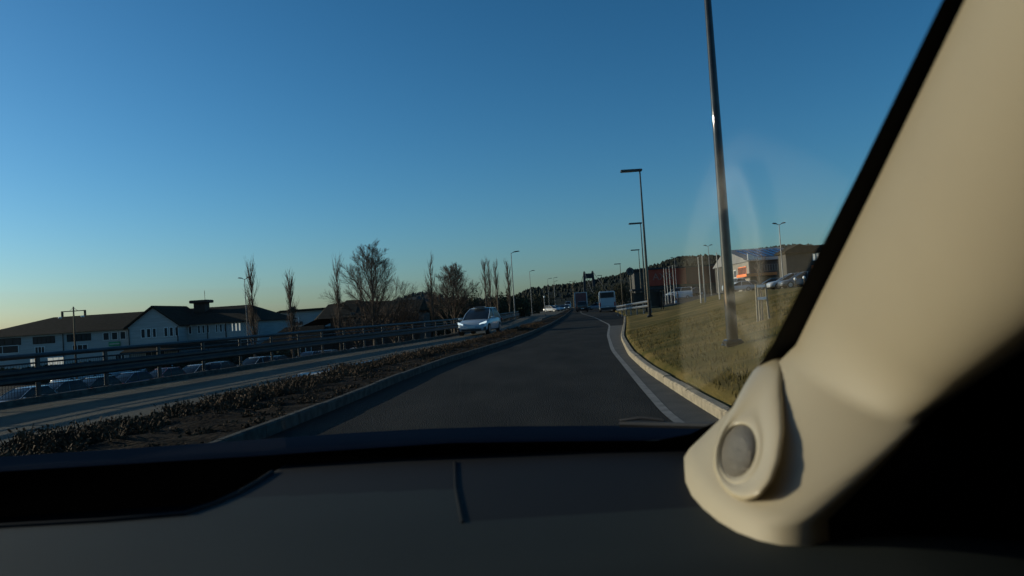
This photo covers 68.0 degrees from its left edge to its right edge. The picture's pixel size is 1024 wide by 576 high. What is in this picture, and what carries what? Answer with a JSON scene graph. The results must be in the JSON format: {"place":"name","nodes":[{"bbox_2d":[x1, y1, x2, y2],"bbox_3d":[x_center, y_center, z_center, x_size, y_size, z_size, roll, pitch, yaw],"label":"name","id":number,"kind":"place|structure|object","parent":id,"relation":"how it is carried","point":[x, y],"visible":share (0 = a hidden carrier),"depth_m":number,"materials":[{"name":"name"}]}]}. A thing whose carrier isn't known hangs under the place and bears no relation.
{"place":"outdoors","nodes":[
{"label":"outdoors","id":0,"kind":"place"},
{"bbox_2d":[0,309,570,454],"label":"median","id":1,"kind":"object","parent":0,"point":[165,435],"visible":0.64,"depth_m":10.29,"materials":[{"name":"soil"}]},
{"bbox_2d":[0,321,552,456],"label":"ground cover","id":2,"kind":"object","parent":1,"relation":"on","point":[74,440],"visible":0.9,"depth_m":11.34,"materials":[{"name":"plant"}]},
{"bbox_2d":[0,307,573,445],"bbox_3d":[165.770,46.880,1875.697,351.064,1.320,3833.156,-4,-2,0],"label":"opposite road","id":3,"kind":"structure","parent":0,"point":[125,402],"depth_m":16.83,"materials":[{"name":"asphalt"}]},
{"bbox_2d":[0,319,513,407],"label":"edge kerb","id":4,"kind":"structure","parent":3,"relation":"on","point":[16,402],"depth_m":20.95,"materials":[{"name":"concrete"}]},
{"bbox_2d":[0,311,518,395],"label":"guardrail","id":5,"kind":"object","parent":4,"relation":"on","point":[38,374],"visible":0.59,"depth_m":21.33,"materials":[{"name":"metal"}]},
{"bbox_2d":[1,328,409,399],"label":"fence","id":6,"kind":"object","parent":5,"relation":"attached to","point":[5,389],"visible":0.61,"depth_m":20.33,"materials":[{"name":"metal"}]},
{"bbox_2d":[289,360,371,377],"bbox_3d":[-4.865,2.268,21.636,0.966,0.001,6.294,-4,-2,15],"label":"road marking","id":7,"kind":"object","parent":3,"relation":"on","point":[306,373],"visible":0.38,"depth_m":20.15,"materials":[{"name":"paint"}]},
{"bbox_2d":[458,306,501,335],"bbox_3d":[-1.990,2.008,47.118,2.240,1.695,4.614,-4,-2,11],"label":"moving car","id":8,"kind":"object","parent":3,"relation":"on","point":[487,320],"visible":0.99,"depth_m":46.13,"materials":[{"name":"white paint"}]},
{"bbox_2d":[511,251,519,320],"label":"street lamp","id":9,"kind":"object","parent":3,"relation":"on","point":[513,287],"visible":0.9,"depth_m":91.99,"materials":[{"name":"metal"}]},
{"bbox_2d":[543,305,560,311],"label":"moving car","id":10,"kind":"object","parent":3,"relation":"on","point":[551,308],"visible":0.98,"depth_m":189.30,"materials":[{"name":"silver metal"}]},
{"bbox_2d":[0,307,575,396],"bbox_3d":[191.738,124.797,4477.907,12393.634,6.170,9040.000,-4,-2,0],"label":"ground","id":11,"kind":"structure","parent":0,"point":[16,386],"depth_m":74.74,"materials":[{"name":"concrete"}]},
{"bbox_2d":[0,385,57,401],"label":"parked car","id":12,"kind":"object","parent":11,"relation":"on","point":[31,392],"visible":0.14,"depth_m":46.58,"materials":[{"name":"silver metal"}]},
{"bbox_2d":[46,379,89,392],"bbox_3d":[-29.992,6.960,49.835,2.220,1.594,4.462,-4,-2,14],"label":"parked car","id":13,"kind":"object","parent":11,"relation":"on","point":[76,381],"visible":0.19,"depth_m":50.12,"materials":[{"name":"grey paint"}]},
{"bbox_2d":[58,307,85,378],"bbox_3d":[-35.761,5.011,61.897,2.240,6.966,0.279,-4,-2,0],"label":"floodlight mast","id":14,"kind":"object","parent":11,"relation":"on","point":[62,313],"visible":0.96,"depth_m":61.96,"materials":[{"name":"metal"}]},
{"bbox_2d":[51,375,95,381],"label":"parked car","id":15,"kind":"object","parent":11,"relation":"on","point":[74,378],"visible":0.11,"depth_m":71.26,"materials":[{"name":"white metal"}]},
{"bbox_2d":[82,375,123,387],"bbox_3d":[-29.489,7.046,53.053,2.220,1.552,4.462,-4,-2,15],"label":"parked car","id":16,"kind":"object","parent":11,"relation":"on","point":[101,381],"visible":0.12,"depth_m":53.12,"materials":[{"name":"black paint"}]},
{"bbox_2d":[96,370,131,375],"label":"parked car","id":17,"kind":"object","parent":11,"relation":"on","point":[115,373],"visible":0.12,"depth_m":75.18,"materials":[{"name":"grey metal"}]},
{"bbox_2d":[115,371,153,382],"bbox_3d":[-28.663,7.085,56.363,2.220,1.568,4.462,-4,-2,12],"label":"parked car","id":18,"kind":"object","parent":11,"relation":"on","point":[129,378],"visible":0.26,"depth_m":56.37,"materials":[{"name":"blue paint"}]},
{"bbox_2d":[0,291,296,368],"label":"office building","id":19,"kind":"structure","parent":11,"relation":"on","point":[202,319],"depth_m":94.94,"materials":[{"name":"paint"}]},
{"bbox_2d":[0,345,18,353],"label":"window","id":20,"kind":"structure","parent":19,"relation":"in","point":[12,348],"depth_m":94.91,"materials":[{"name":"black glass"}]},
{"bbox_2d":[0,338,20,345],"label":"window","id":21,"kind":"structure","parent":19,"relation":"in","point":[9,341],"depth_m":94.93,"materials":[{"name":"glass"}]},
{"bbox_2d":[35,346,44,352],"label":"window","id":22,"kind":"structure","parent":19,"relation":"in","point":[40,349],"depth_m":94.91,"materials":[{"name":"black glass"}]},
{"bbox_2d":[33,336,54,343],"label":"window","id":23,"kind":"structure","parent":19,"relation":"in","point":[44,339],"depth_m":94.93,"materials":[{"name":"glass"}]},
{"bbox_2d":[47,356,64,365],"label":"window","id":24,"kind":"structure","parent":19,"relation":"in","point":[49,358],"depth_m":94.86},
{"bbox_2d":[67,333,90,341],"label":"window","id":25,"kind":"structure","parent":19,"relation":"in","point":[87,336],"depth_m":94.93,"materials":[{"name":"glass"}]},
{"bbox_2d":[72,344,87,349],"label":"window","id":26,"kind":"structure","parent":19,"relation":"in","point":[82,346],"depth_m":94.91,"materials":[{"name":"black glass"}]},
{"bbox_2d":[103,332,109,340],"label":"window","id":27,"kind":"structure","parent":19,"relation":"in","point":[105,335],"depth_m":94.93,"materials":[{"name":"black glass"}]},
{"bbox_2d":[111,332,117,339],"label":"window","id":28,"kind":"structure","parent":19,"relation":"in","point":[114,335],"depth_m":94.93,"materials":[{"name":"black glass"}]},
{"bbox_2d":[120,331,125,339],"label":"window","id":29,"kind":"structure","parent":19,"relation":"in","point":[123,333],"depth_m":94.93,"materials":[{"name":"black glass"}]},
{"bbox_2d":[0,349,301,384],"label":"hedge","id":30,"kind":"object","parent":11,"relation":"on","point":[228,359],"visible":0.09,"depth_m":77.46,"materials":[{"name":"green plant"}]},
{"bbox_2d":[150,367,185,377],"bbox_3d":[-27.596,7.110,59.490,2.220,1.571,4.462,-4,-2,15],"label":"parked car","id":31,"kind":"object","parent":11,"relation":"on","point":[152,372],"visible":0.17,"depth_m":59.64,"materials":[{"name":"blue paint"}]},
{"bbox_2d":[183,364,208,373],"bbox_3d":[-26.291,7.126,62.524,2.220,1.534,4.462,-4,-2,12],"label":"parked car","id":32,"kind":"object","parent":11,"relation":"on","point":[197,370],"visible":0.14,"depth_m":62.34,"materials":[{"name":"black metal"}]},
{"bbox_2d":[207,361,236,369],"bbox_3d":[-24.827,7.079,65.385,2.220,1.594,4.462,-4,-2,9],"label":"parked car","id":33,"kind":"object","parent":11,"relation":"on","point":[222,364],"visible":0.12,"depth_m":63.91,"materials":[{"name":"black metal"}]},
{"bbox_2d":[239,277,250,344],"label":"street lamp","id":34,"kind":"object","parent":11,"relation":"on","point":[246,308],"visible":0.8,"depth_m":88.01,"materials":[{"name":"metal"}]},
{"bbox_2d":[242,255,261,356],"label":"poplar","id":35,"kind":"object","parent":11,"relation":"on","point":[254,324],"visible":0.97,"depth_m":71.88,"materials":[{"name":"brown plant"}]},
{"bbox_2d":[242,356,267,364],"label":"parked car","id":36,"kind":"object","parent":11,"relation":"on","point":[250,360],"visible":0.12,"depth_m":67.94,"materials":[{"name":"white paint"}]},
{"bbox_2d":[267,355,289,361],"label":"parked car","id":37,"kind":"object","parent":11,"relation":"on","point":[277,357],"visible":0.11,"depth_m":69.26,"materials":[{"name":"black metal"}]},
{"bbox_2d":[282,268,301,357],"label":"poplar","id":38,"kind":"object","parent":11,"relation":"on","point":[289,292],"visible":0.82,"depth_m":71.94,"materials":[{"name":"brown plant"}]},
{"bbox_2d":[287,306,298,313],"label":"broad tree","id":39,"kind":"object","parent":38,"relation":"in","point":[291,309],"visible":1,"depth_m":71.69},
{"bbox_2d":[262,325,333,353],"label":"shed","id":40,"kind":"structure","parent":11,"relation":"on","point":[308,328],"depth_m":86.08,"materials":[{"name":"metal"}]},
{"bbox_2d":[277,307,329,326],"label":"warehouse","id":41,"kind":"structure","parent":11,"relation":"on","point":[308,316],"depth_m":111.98,"materials":[{"name":"metal"}]},
{"bbox_2d":[300,351,318,355],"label":"parked car","id":42,"kind":"object","parent":11,"relation":"on","point":[308,353],"visible":0.06,"depth_m":73.06,"materials":[{"name":"grey metal"}]},
{"bbox_2d":[330,253,345,349],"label":"poplar","id":43,"kind":"object","parent":11,"relation":"on","point":[337,294],"visible":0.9,"depth_m":73.96,"materials":[{"name":"brown plant"}]},
{"bbox_2d":[333,311,384,347],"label":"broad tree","id":44,"kind":"object","parent":11,"relation":"on","point":[369,318],"visible":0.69,"depth_m":73.62,"materials":[{"name":"brown plant"}]},
{"bbox_2d":[303,299,430,350],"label":"timber building","id":45,"kind":"structure","parent":11,"relation":"on","point":[323,317],"depth_m":91.59,"materials":[{"name":"tile"}]},
{"bbox_2d":[319,240,416,345],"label":"bare tree","id":46,"kind":"object","parent":11,"relation":"on","point":[372,276],"visible":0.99,"depth_m":75.56,"materials":[{"name":"brown plant"}]},
{"bbox_2d":[358,290,426,342],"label":"bare tree","id":47,"kind":"object","parent":11,"relation":"on","point":[404,318],"visible":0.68,"depth_m":77.29,"materials":[{"name":"brown plant"}]},
{"bbox_2d":[387,307,429,341],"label":"bare tree","id":48,"kind":"object","parent":11,"relation":"on","point":[403,337],"visible":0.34,"depth_m":78.68,"materials":[{"name":"brown plant"}]},
{"bbox_2d":[423,250,440,336],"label":"poplar","id":49,"kind":"object","parent":11,"relation":"on","point":[432,312],"visible":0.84,"depth_m":77.94,"materials":[{"name":"brown plant"}]},
{"bbox_2d":[427,306,446,336],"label":"broad tree","id":50,"kind":"object","parent":11,"relation":"on","point":[442,332],"visible":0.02,"depth_m":109.54,"materials":[{"name":"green plant"}]},
{"bbox_2d":[427,302,461,335],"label":"broad tree","id":51,"kind":"object","parent":11,"relation":"on","point":[442,313],"visible":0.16,"depth_m":111.48,"materials":[{"name":"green plant"}]},
{"bbox_2d":[422,262,492,332],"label":"bare tree","id":52,"kind":"object","parent":11,"relation":"on","point":[455,283],"visible":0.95,"depth_m":83.71,"materials":[{"name":"brown plant"}]},
{"bbox_2d":[436,297,478,335],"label":"broad tree","id":53,"kind":"object","parent":11,"relation":"on","point":[465,312],"visible":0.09,"depth_m":114.34,"materials":[{"name":"brown plant"}]},
{"bbox_2d":[448,295,489,317],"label":"broad tree","id":54,"kind":"object","parent":11,"relation":"on","point":[468,303],"visible":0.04,"depth_m":117.52,"materials":[{"name":"brown plant"}]},
{"bbox_2d":[461,298,503,321],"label":"broad tree","id":55,"kind":"object","parent":11,"relation":"on","point":[493,305],"visible":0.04,"depth_m":121.39,"materials":[{"name":"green plant"}]},
{"bbox_2d":[479,261,490,306],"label":"poplar","id":56,"kind":"object","parent":11,"relation":"on","point":[485,279],"visible":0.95,"depth_m":92.01,"materials":[{"name":"brown plant"}]},
{"bbox_2d":[483,257,493,306],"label":"poplar","id":57,"kind":"object","parent":11,"relation":"on","point":[489,283],"visible":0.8,"depth_m":95.98,"materials":[{"name":"brown plant"}]},
{"bbox_2d":[492,261,499,311],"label":"poplar","id":58,"kind":"object","parent":11,"relation":"on","point":[496,281],"visible":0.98,"depth_m":99.99,"materials":[{"name":"brown plant"}]},
{"bbox_2d":[481,296,515,320],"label":"broad tree","id":59,"kind":"object","parent":11,"relation":"on","point":[505,306],"visible":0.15,"depth_m":124.31,"materials":[{"name":"green plant"}]},
{"bbox_2d":[503,258,512,319],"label":"poplar","id":60,"kind":"object","parent":11,"relation":"on","point":[509,289],"visible":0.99,"depth_m":97.96,"materials":[{"name":"brown plant"}]},
{"bbox_2d":[495,294,532,316],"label":"broad tree","id":61,"kind":"object","parent":11,"relation":"on","point":[522,304],"visible":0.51,"depth_m":129.36,"materials":[{"name":"green plant"}]},
{"bbox_2d":[515,295,543,313],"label":"broad tree","id":62,"kind":"object","parent":11,"relation":"on","point":[535,308],"visible":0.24,"depth_m":169.50,"materials":[{"name":"green plant"}]},
{"bbox_2d":[530,295,556,311],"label":"broad tree","id":63,"kind":"object","parent":11,"relation":"on","point":[548,303],"visible":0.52,"depth_m":229.37,"materials":[{"name":"green plant"}]},
{"bbox_2d":[579,271,604,303],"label":"bridge tower","id":64,"kind":"structure","parent":11,"relation":"on","point":[588,275],"depth_m":619.35,"materials":[{"name":"metal"}]},
{"bbox_2d":[584,286,608,304],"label":"broad tree","id":65,"kind":"object","parent":11,"relation":"on","point":[591,297],"visible":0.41,"depth_m":299.68,"materials":[{"name":"green plant"}]},
{"bbox_2d":[629,264,716,302],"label":"store building","id":66,"kind":"structure","parent":11,"relation":"on","point":[686,276],"depth_m":200.08,"materials":[{"name":"black metal"}]},
{"bbox_2d":[408,295,470,305],"bbox_3d":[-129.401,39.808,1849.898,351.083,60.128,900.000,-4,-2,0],"label":"hill","id":67,"kind":"structure","parent":0,"point":[414,298],"depth_m":1705.99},
{"bbox_2d":[394,291,503,305],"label":"hill forest","id":68,"kind":"object","parent":67,"relation":"on","point":[418,293],"visible":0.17,"depth_m":1780.22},
{"bbox_2d":[0,0,941,328],"label":"sky","id":69,"kind":"structure","parent":0,"point":[149,149],"materials":[{"name":"blue"}]},
{"bbox_2d":[264,308,678,438],"bbox_3d":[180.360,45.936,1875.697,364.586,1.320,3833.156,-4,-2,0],"label":"road","id":70,"kind":"structure","parent":0,"point":[569,370],"depth_m":12.19,"materials":[{"name":"asphalt"}]},
{"bbox_2d":[209,309,571,442],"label":"median kerb","id":71,"kind":"structure","parent":70,"relation":"on","point":[273,426],"depth_m":11.56,"materials":[{"name":"concrete"}]},
{"bbox_2d":[0,0,1023,575],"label":"passenger car","id":72,"kind":"object","parent":70,"relation":"on","point":[870,422],"visible":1,"depth_m":0.71,"materials":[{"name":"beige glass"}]},
{"bbox_2d":[574,292,587,310],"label":"box lorry","id":73,"kind":"object","parent":70,"relation":"on","point":[580,296],"visible":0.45,"depth_m":161.01,"materials":[{"name":"white paint"}]},
{"bbox_2d":[576,301,587,311],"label":"moving car","id":74,"kind":"object","parent":70,"relation":"on","point":[581,305],"visible":0.99,"depth_m":137.63,"materials":[{"name":"black paint"}]},
{"bbox_2d":[588,302,598,309],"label":"moving car","id":75,"kind":"object","parent":70,"relation":"on","point":[594,306],"visible":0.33,"depth_m":169.24,"materials":[{"name":"black paint"}]},
{"bbox_2d":[598,291,615,311],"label":"bus","id":76,"kind":"object","parent":70,"relation":"on","point":[607,300],"visible":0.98,"depth_m":115.93,"materials":[{"name":"white paint"}]},
{"bbox_2d":[582,313,683,421],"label":"edge line","id":77,"kind":"object","parent":70,"relation":"on","point":[661,407],"visible":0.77,"depth_m":11.45,"materials":[{"name":"paint"}]},
{"bbox_2d":[610,325,719,422],"bbox_3d":[3.204,1.196,3.405,3.205,0.001,86.879,-4,-2,3],"label":"gutter","id":78,"kind":"object","parent":70,"relation":"on","point":[680,406],"visible":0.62,"depth_m":10.56,"materials":[{"name":"asphalt"}]},
{"bbox_2d":[621,316,729,418],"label":"kerb","id":79,"kind":"structure","parent":70,"relation":"on","point":[714,407],"depth_m":10.54,"materials":[{"name":"concrete"}]},
{"bbox_2d":[516,256,714,309],"bbox_3d":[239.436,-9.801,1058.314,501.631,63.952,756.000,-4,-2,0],"label":"hill","id":80,"kind":"structure","parent":0,"point":[572,301],"depth_m":878.01,"materials":[{"name":"plant"}]},
{"bbox_2d":[516,254,719,300],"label":"hill forest","id":81,"kind":"object","parent":80,"relation":"on","point":[576,285],"visible":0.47,"depth_m":947.42,"materials":[{"name":"plant"}]},
{"bbox_2d":[611,287,800,406],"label":"lawn","id":82,"kind":"structure","parent":0,"point":[690,307],"depth_m":16.88,"materials":[{"name":"green plant"}]},
{"bbox_2d":[593,282,630,304],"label":"broad tree","id":83,"kind":"object","parent":82,"relation":"on","point":[613,290],"visible":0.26,"depth_m":289.77,"materials":[{"name":"green plant"}]},
{"bbox_2d":[612,282,630,305],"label":"broad tree","id":84,"kind":"object","parent":82,"relation":"on","point":[618,296],"visible":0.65,"depth_m":249.27,"materials":[{"name":"green plant"}]},
{"bbox_2d":[626,267,633,300],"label":"pylon sign","id":85,"kind":"object","parent":82,"relation":"on","point":[629,271],"visible":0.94,"depth_m":149.99,"materials":[{"name":"metal"}]},
{"bbox_2d":[616,300,651,316],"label":"guardrail","id":86,"kind":"object","parent":82,"relation":"on","point":[630,307],"visible":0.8,"depth_m":68.83,"materials":[{"name":"metal"}]},
{"bbox_2d":[620,169,651,316],"bbox_3d":[7.806,-2.753,47.590,1.390,9.422,0.340,-4,-2,0],"label":"street lamp","id":87,"kind":"object","parent":82,"relation":"on","point":[645,252],"visible":0.94,"depth_m":47.53,"materials":[{"name":"metal"}]},
{"bbox_2d":[631,249,642,308],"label":"street lamp","id":88,"kind":"object","parent":82,"relation":"on","point":[639,269],"visible":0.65,"depth_m":117.55,"materials":[{"name":"metal"}]},
{"bbox_2d":[629,222,647,311],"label":"street lamp","id":89,"kind":"object","parent":82,"relation":"on","point":[640,223],"visible":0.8,"depth_m":78.01,"materials":[{"name":"metal"}]},
{"bbox_2d":[629,287,663,310],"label":"bus shelter","id":90,"kind":"object","parent":82,"relation":"on","point":[656,298],"visible":0.7,"depth_m":96.33,"materials":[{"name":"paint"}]},
{"bbox_2d":[663,295,676,302],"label":"parked car","id":91,"kind":"object","parent":82,"relation":"on","point":[668,296],"visible":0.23,"depth_m":139.04,"materials":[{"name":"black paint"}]},
{"bbox_2d":[666,287,692,297],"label":"parked van","id":92,"kind":"object","parent":82,"relation":"on","point":[685,292],"visible":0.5,"depth_m":146.88,"materials":[{"name":"white paint"}]},
{"bbox_2d":[692,287,705,294],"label":"parked car","id":93,"kind":"object","parent":82,"relation":"on","point":[696,290],"visible":0.49,"depth_m":157.22,"materials":[{"name":"black paint"}]},
{"bbox_2d":[697,257,701,302],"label":"flagpole","id":94,"kind":"object","parent":82,"relation":"on","point":[699,282],"visible":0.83,"depth_m":79.97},
{"bbox_2d":[701,256,705,301],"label":"flagpole","id":95,"kind":"object","parent":82,"relation":"on","point":[703,281],"visible":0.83,"depth_m":79.97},
{"bbox_2d":[716,253,720,298],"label":"flagpole","id":96,"kind":"object","parent":82,"relation":"on","point":[718,277],"visible":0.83,"depth_m":79.98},
{"bbox_2d":[704,0,743,347],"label":"street lamp","id":97,"kind":"object","parent":82,"relation":"on","point":[732,339],"visible":0.88,"depth_m":13.74,"materials":[{"name":"metal"}]},
{"bbox_2d":[722,278,745,290],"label":"parked van","id":98,"kind":"object","parent":82,"relation":"on","point":[738,280],"visible":0.21,"depth_m":126.04,"materials":[{"name":"white paint"}]},
{"bbox_2d":[734,281,753,290],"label":"parked car","id":99,"kind":"object","parent":82,"relation":"on","point":[745,285],"visible":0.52,"depth_m":119.05,"materials":[{"name":"silver metal"}]},
{"bbox_2d":[744,252,767,319],"bbox_3d":[5.688,-0.003,17.291,0.894,1.605,0.289,-2,-2,-38],"label":"sapling","id":100,"kind":"object","parent":82,"relation":"on","point":[759,272],"visible":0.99,"depth_m":17.28,"materials":[{"name":"brown plant"}]},
{"bbox_2d":[755,283,769,321],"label":"tree stakes","id":101,"kind":"object","parent":82,"relation":"on","point":[758,298],"visible":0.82,"depth_m":17.22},
{"bbox_2d":[754,278,778,289],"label":"parked car","id":102,"kind":"object","parent":82,"relation":"on","point":[769,280],"visible":0.27,"depth_m":111.29,"materials":[{"name":"black paint"}]},
{"bbox_2d":[772,222,785,288],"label":"street lamp","id":103,"kind":"object","parent":82,"relation":"on","point":[780,247],"visible":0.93,"depth_m":80.07,"materials":[{"name":"metal"}]},
{"bbox_2d":[766,273,801,289],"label":"parked car","id":104,"kind":"object","parent":82,"relation":"on","point":[773,285],"visible":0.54,"depth_m":79.31,"materials":[{"name":"silver metal"}]},
{"bbox_2d":[777,271,808,288],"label":"parked car","id":105,"kind":"object","parent":82,"relation":"on","point":[788,283],"visible":0.56,"depth_m":77.24,"materials":[{"name":"grey paint"}]},
{"bbox_2d":[713,247,783,292],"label":"office building","id":106,"kind":"structure","parent":0,"point":[745,269],"depth_m":153.43,"materials":[{"name":"grey glass"}]},
{"bbox_2d":[738,266,746,274],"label":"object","id":107,"kind":"structure","parent":106,"relation":"in","point":[742,270],"depth_m":154.26,"materials":[{"name":"orange glass"}]},
{"bbox_2d":[774,244,821,287],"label":"hall building","id":108,"kind":"structure","parent":0,"point":[797,258],"depth_m":95.37,"materials":[{"name":"concrete"}]},
{"bbox_3d":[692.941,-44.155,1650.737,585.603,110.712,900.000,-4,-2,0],"label":"hill","id":109,"kind":"structure","parent":0,"visible":0},
{"bbox_2d":[760,243,822,247],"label":"hill forest","id":110,"kind":"object","parent":109,"relation":"on","point":[808,244],"visible":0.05,"depth_m":1624.01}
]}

